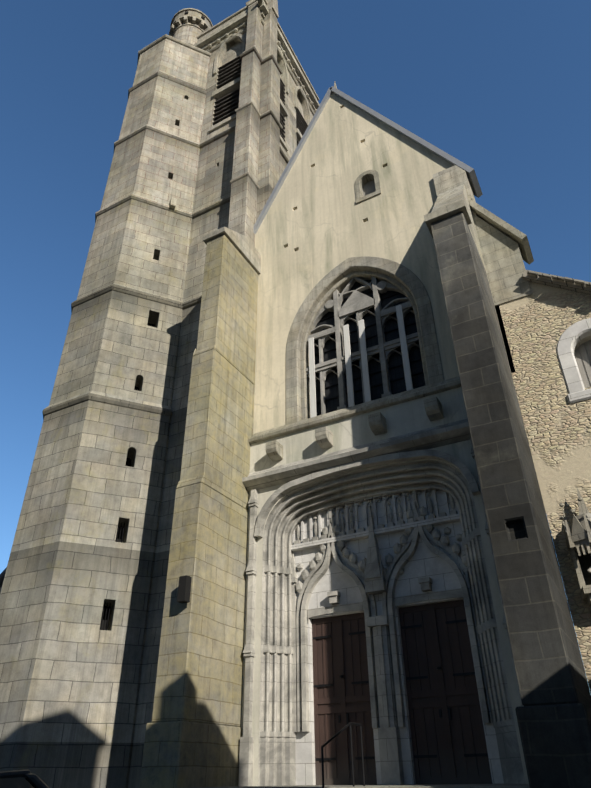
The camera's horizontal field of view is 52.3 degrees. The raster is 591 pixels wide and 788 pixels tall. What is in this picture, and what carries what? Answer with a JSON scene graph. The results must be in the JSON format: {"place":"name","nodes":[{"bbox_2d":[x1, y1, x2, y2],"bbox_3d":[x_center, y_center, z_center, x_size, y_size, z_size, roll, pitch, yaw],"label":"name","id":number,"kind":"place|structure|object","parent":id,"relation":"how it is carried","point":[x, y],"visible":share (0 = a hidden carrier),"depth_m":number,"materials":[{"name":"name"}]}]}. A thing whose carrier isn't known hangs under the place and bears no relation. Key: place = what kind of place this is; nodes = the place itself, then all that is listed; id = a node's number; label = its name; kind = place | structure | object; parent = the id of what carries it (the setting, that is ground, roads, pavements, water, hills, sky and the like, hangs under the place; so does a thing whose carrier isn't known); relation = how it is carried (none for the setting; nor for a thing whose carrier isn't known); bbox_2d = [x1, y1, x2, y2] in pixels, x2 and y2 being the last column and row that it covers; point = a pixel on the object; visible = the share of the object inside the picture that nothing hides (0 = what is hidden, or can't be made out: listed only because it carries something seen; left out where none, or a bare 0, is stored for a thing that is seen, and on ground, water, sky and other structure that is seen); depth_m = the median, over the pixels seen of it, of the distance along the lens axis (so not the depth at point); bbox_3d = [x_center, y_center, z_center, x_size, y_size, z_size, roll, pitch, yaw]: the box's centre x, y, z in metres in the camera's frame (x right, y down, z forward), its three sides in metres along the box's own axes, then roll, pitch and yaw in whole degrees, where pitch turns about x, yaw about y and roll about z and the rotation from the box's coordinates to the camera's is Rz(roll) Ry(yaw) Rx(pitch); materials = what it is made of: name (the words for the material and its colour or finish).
{"place":"outdoors","nodes":[
{"label":"outdoors","id":0,"kind":"place"},
{"bbox_2d":[139,235,257,787],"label":"buttress","id":1,"kind":"structure","parent":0,"point":[193,733],"depth_m":14.27,"materials":[{"name":"beige stone"}]},
{"bbox_2d":[177,575,191,603],"bbox_3d":[-2.418,4.251,13.099,0.203,0.540,0.180,-17,-36,23],"label":"wall lamp","id":2,"kind":"object","parent":1,"relation":"attached to","point":[184,590],"visible":1,"depth_m":13.04,"materials":[{"name":"black metal"}]},
{"bbox_2d":[203,227,260,273],"bbox_3d":[-2.133,-4.985,20.531,0.860,0.900,2.250,-17,-36,23],"label":"buttress cap","id":3,"kind":"object","parent":1,"relation":"on","point":[246,249],"visible":0.59,"depth_m":20.22,"materials":[{"name":"beige stone"}]},
{"bbox_2d":[0,0,590,660],"label":"sky","id":4,"kind":"structure","parent":0,"point":[502,88],"materials":[{"name":"blue"}]},
{"bbox_2d":[291,489,459,551],"bbox_3d":[1.878,3.005,15.132,4.700,1.160,0.170,-17,-36,23],"label":"frieze","id":5,"kind":"object","parent":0,"point":[396,528],"visible":0.67,"depth_m":15.02,"materials":[{"name":"stone"}]},
{"bbox_2d":[241,387,528,785],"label":"wall","id":6,"kind":"structure","parent":0,"point":[401,419],"depth_m":14.88,"materials":[{"name":"stone"}]},
{"bbox_2d":[248,376,461,443],"bbox_3d":[1.576,0.410,16.046,6.520,0.440,0.300,-17,-36,23],"label":"window sill ledge","id":7,"kind":"object","parent":6,"relation":"attached to","point":[395,399],"visible":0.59,"depth_m":15.94,"materials":[{"name":"grey stone"}]},
{"bbox_2d":[266,397,443,460],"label":"corbels","id":8,"kind":"object","parent":6,"relation":"attached to","point":[377,425],"visible":1,"depth_m":15.22,"materials":[{"name":"grey stone"}]},
{"bbox_2d":[242,418,470,491],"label":"cornice","id":9,"kind":"structure","parent":6,"relation":"attached to","point":[444,434],"depth_m":14.98,"materials":[{"name":"grey stone"}]},
{"bbox_2d":[238,438,522,785],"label":"portal outer molding","id":10,"kind":"structure","parent":6,"relation":"attached to","point":[257,525],"depth_m":14.35,"materials":[{"name":"grey stone"}]},
{"bbox_2d":[253,93,515,433],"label":"gable wall","id":11,"kind":"structure","parent":6,"relation":"on","point":[318,224],"depth_m":19.96,"materials":[{"name":"beige stone"}]},
{"bbox_2d":[308,305,412,417],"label":"window mullions","id":12,"kind":"object","parent":11,"relation":"attached to","point":[406,364],"visible":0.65,"depth_m":17.18,"materials":[{"name":"stone"}]},
{"bbox_2d":[286,256,444,424],"bbox_3d":[1.846,-1.884,17.847,4.640,5.562,0.525,-17,-36,23],"label":"window surround","id":13,"kind":"object","parent":11,"relation":"attached to","point":[407,282],"visible":0.94,"depth_m":17.98,"materials":[{"name":"beige stone"}]},
{"bbox_2d":[306,276,419,414],"bbox_3d":[1.905,-1.601,17.788,3.769,5.021,0.270,-17,-36,23],"label":"window tracery","id":14,"kind":"object","parent":13,"relation":"on","point":[357,306],"visible":0.67,"depth_m":17.88,"materials":[{"name":"stone"}]},
{"bbox_2d":[309,280,424,415],"bbox_3d":[1.992,-1.590,17.974,3.860,5.300,0.040,-17,-36,23],"label":"window glass","id":15,"kind":"object","parent":13,"relation":"in","point":[395,358],"depth_m":17.50,"materials":[{"name":"black glass"}]},
{"bbox_2d":[310,291,425,417],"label":"window bars","id":16,"kind":"object","parent":13,"relation":"attached to","point":[373,372],"depth_m":17.44,"materials":[{"name":"metal"}]},
{"bbox_2d":[253,86,482,233],"bbox_3d":[1.720,-8.720,22.486,8.849,8.101,1.080,-17,-36,23],"label":"gable coping","id":17,"kind":"object","parent":11,"relation":"on","point":[469,170],"visible":0.39,"depth_m":22.29,"materials":[{"name":"grey stone"}]},
{"bbox_2d":[355,170,380,203],"bbox_3d":[2.497,-7.040,20.540,0.900,1.416,0.350,-17,-36,23],"label":"window surround","id":18,"kind":"object","parent":11,"relation":"attached to","point":[359,198],"visible":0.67,"depth_m":20.34,"materials":[{"name":"beige stone"}]},
{"bbox_2d":[363,180,375,195],"bbox_3d":[2.590,-6.958,20.692,0.600,1.200,0.040,-17,-36,23],"label":"shutter window","id":19,"kind":"structure","parent":11,"relation":"in","point":[369,187],"depth_m":20.80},
{"bbox_2d":[293,490,503,785],"bbox_3d":[2.026,5.059,14.087,4.800,6.950,0.350,-17,-36,23],"label":"portal","id":20,"kind":"object","parent":6,"relation":"attached to","point":[424,561],"visible":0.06,"depth_m":13.97,"materials":[{"name":"stone"}]},
{"bbox_2d":[312,612,376,784],"bbox_3d":[1.074,6.786,13.585,1.470,3.420,0.180,-17,-36,23],"label":"door","id":21,"kind":"structure","parent":20,"relation":"in","point":[340,651],"depth_m":13.54,"materials":[{"name":"brown wood"}]},
{"bbox_2d":[399,599,492,783],"bbox_3d":[3.086,6.179,12.677,1.550,3.420,0.180,-17,-36,23],"label":"door","id":22,"kind":"structure","parent":20,"relation":"in","point":[432,643],"depth_m":12.58,"materials":[{"name":"brown wood"}]},
{"bbox_2d":[472,213,531,305],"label":"wall","id":23,"kind":"structure","parent":0,"point":[503,261],"depth_m":16.09,"materials":[{"name":"beige stone"}]},
{"bbox_2d":[467,197,533,264],"bbox_3d":[5.750,-4.725,17.240,1.411,2.426,1.070,-17,-36,23],"label":"sloped coping","id":24,"kind":"object","parent":23,"relation":"on","point":[520,238],"visible":0.5,"depth_m":16.62,"materials":[{"name":"grey stone"}]},
{"bbox_2d":[495,282,590,692],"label":"aisle wall","id":25,"kind":"structure","parent":0,"point":[539,321],"depth_m":13.50,"materials":[{"name":"beige stone"}]},
{"bbox_2d":[521,269,590,294],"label":"aisle roof","id":26,"kind":"structure","parent":25,"relation":"on","point":[561,285],"depth_m":14.94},
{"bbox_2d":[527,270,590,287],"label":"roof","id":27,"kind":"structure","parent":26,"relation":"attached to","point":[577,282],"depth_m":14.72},
{"bbox_2d":[556,318,590,403],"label":"window surround","id":28,"kind":"object","parent":25,"relation":"attached to","point":[571,336],"visible":0.92,"depth_m":13.95,"materials":[{"name":"white stone"}]},
{"bbox_2d":[574,340,590,387],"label":"aisle shutter","id":29,"kind":"object","parent":28,"relation":"in","point":[582,355],"visible":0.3,"depth_m":14.18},
{"bbox_2d":[559,488,590,605],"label":"statue niche","id":30,"kind":"object","parent":25,"relation":"attached to","point":[578,538],"visible":0.98,"depth_m":11.64,"materials":[{"name":"grey stone"}]},
{"bbox_2d":[577,552,590,584],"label":"statue niche","id":31,"kind":"object","parent":25,"relation":"attached to","point":[585,562],"visible":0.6,"depth_m":11.72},
{"bbox_3d":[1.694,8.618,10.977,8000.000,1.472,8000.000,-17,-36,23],"label":"ground","id":32,"kind":"structure","parent":0,"visible":0},
{"bbox_2d":[0,769,48,787],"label":"car","id":33,"kind":"object","parent":32,"relation":"on","point":[36,781],"depth_m":4.87,"materials":[{"name":"black metal"}]},
{"bbox_2d":[0,39,209,787],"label":"stair turret","id":34,"kind":"object","parent":32,"relation":"on","point":[70,674],"visible":0.67,"depth_m":17.70,"materials":[{"name":"grey stone"}]},
{"bbox_2d":[100,522,124,629],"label":"turret bars","id":35,"kind":"object","parent":34,"relation":"on","point":[110,603],"visible":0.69,"depth_m":16.27,"materials":[{"name":"metal"}]},
{"bbox_2d":[42,34,210,419],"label":"string courses","id":36,"kind":"object","parent":34,"relation":"attached to","point":[120,401],"visible":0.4,"depth_m":21.85,"materials":[{"name":"beige stone"}]},
{"bbox_2d":[128,16,313,787],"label":"bell tower","id":37,"kind":"structure","parent":32,"relation":"on","point":[214,174],"depth_m":21.61,"materials":[{"name":"grey stone"}]},
{"bbox_2d":[173,25,202,44],"bbox_3d":[-5.994,-18.620,33.561,2.040,3.700,2.040,-17,-36,23],"label":"round turret","id":38,"kind":"object","parent":37,"relation":"on","point":[188,34],"visible":0.06,"depth_m":33.26,"materials":[{"name":"beige stone"}]},
{"bbox_2d":[169,8,212,36],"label":"turret parapet","id":39,"kind":"structure","parent":38,"relation":"on","point":[192,17],"depth_m":34.00,"materials":[{"name":"beige stone"}]},
{"bbox_2d":[182,124,288,309],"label":"tower strings","id":40,"kind":"object","parent":37,"relation":"attached to","point":[197,300],"visible":0.23,"depth_m":24.60},
{"bbox_2d":[228,0,282,246],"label":"buttress","id":41,"kind":"structure","parent":37,"relation":"attached to","point":[255,170],"depth_m":25.51,"materials":[{"name":"beige stone"}]},
{"bbox_2d":[193,0,319,115],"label":"tower cornice","id":42,"kind":"structure","parent":37,"relation":"attached to","point":[227,25],"depth_m":32.39,"materials":[{"name":"beige stone"}]},
{"bbox_2d":[209,33,303,150],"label":"belfry trim","id":43,"kind":"structure","parent":37,"relation":"attached to","point":[236,49],"depth_m":29.97,"materials":[{"name":"beige stone"}]},
{"bbox_2d":[212,56,307,145],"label":"louvres","id":44,"kind":"object","parent":37,"relation":"attached to","point":[229,71],"visible":0.35,"depth_m":29.50,"materials":[{"name":"wood"}]},
{"bbox_2d":[208,23,316,112],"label":"brackets","id":45,"kind":"object","parent":37,"relation":"attached to","point":[278,44],"visible":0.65,"depth_m":32.19,"materials":[{"name":"beige stone"}]},
{"bbox_2d":[277,45,310,123],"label":"arch molding","id":46,"kind":"structure","parent":37,"relation":"attached to","point":[297,88],"depth_m":32.10,"materials":[{"name":"beige stone"}]},
{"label":"forecourt","id":47,"kind":"structure","parent":0,"visible":0},
{"bbox_2d":[192,784,529,787],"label":"steps","id":48,"kind":"structure","parent":47,"relation":"on","point":[434,786],"depth_m":10.02,"materials":[{"name":"stone"}]},
{"bbox_2d":[321,722,364,787],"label":"handrail","id":49,"kind":"object","parent":48,"relation":"on","point":[333,737],"visible":1,"depth_m":10.17,"materials":[{"name":"metal"}]},
{"bbox_2d":[364,506,404,784],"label":"central pier","id":50,"kind":"structure","parent":48,"relation":"on","point":[391,761],"depth_m":12.99,"materials":[{"name":"stone"}]},
{"bbox_2d":[262,462,513,731],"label":"portal orders","id":51,"kind":"object","parent":48,"relation":"on","point":[291,512],"visible":0.96,"depth_m":14.37,"materials":[{"name":"grey stone"}]},
{"bbox_2d":[295,500,379,731],"bbox_3d":[0.976,4.943,14.599,2.115,5.620,0.400,-17,-36,23],"label":"ogee door arch","id":52,"kind":"structure","parent":51,"relation":"attached to","point":[311,579],"depth_m":14.44,"materials":[{"name":"stone"}]},
{"bbox_2d":[291,491,492,731],"bbox_3d":[1.901,4.733,14.030,4.620,5.340,0.160,-17,-36,23],"label":"tracery","id":53,"kind":"object","parent":51,"relation":"attached to","point":[294,579],"visible":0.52,"depth_m":14.72,"materials":[{"name":"grey stone"}]},
{"bbox_2d":[297,527,467,595],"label":"carved ornaments","id":54,"kind":"object","parent":53,"relation":"attached to","point":[447,531],"visible":0.5,"depth_m":14.00,"materials":[{"name":"stone"}]},
{"bbox_2d":[382,484,493,726],"bbox_3d":[2.988,4.336,13.691,2.183,5.620,0.400,-17,-36,23],"label":"door surround","id":55,"kind":"object","parent":51,"relation":"attached to","point":[410,545],"visible":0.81,"depth_m":13.55,"materials":[{"name":"stone"}]},
{"bbox_2d":[260,528,525,785],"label":"jamb bases","id":56,"kind":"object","parent":48,"relation":"on","point":[277,758],"depth_m":12.87,"materials":[{"name":"grey stone"}]},
{"bbox_2d":[431,212,590,787],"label":"buttress","id":57,"kind":"structure","parent":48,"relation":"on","point":[553,713],"depth_m":10.50,"materials":[{"name":"grey stone"}]},
{"bbox_2d":[424,165,485,269],"bbox_3d":[4.413,-5.456,17.047,1.020,4.500,3.420,-17,-36,23],"label":"buttress cap","id":58,"kind":"object","parent":57,"relation":"on","point":[453,188],"visible":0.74,"depth_m":16.86,"materials":[{"name":"beige stone"}]},
{"bbox_3d":[-9.713,14.636,27.558,8.000,11.500,10.000,-17,-36,23],"label":"house","id":59,"kind":"object","parent":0,"visible":0},
{"bbox_2d":[0,567,6,586],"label":"house roof","id":60,"kind":"object","parent":59,"relation":"on","point":[2,575],"depth_m":26.70,"materials":[{"name":"stone"}]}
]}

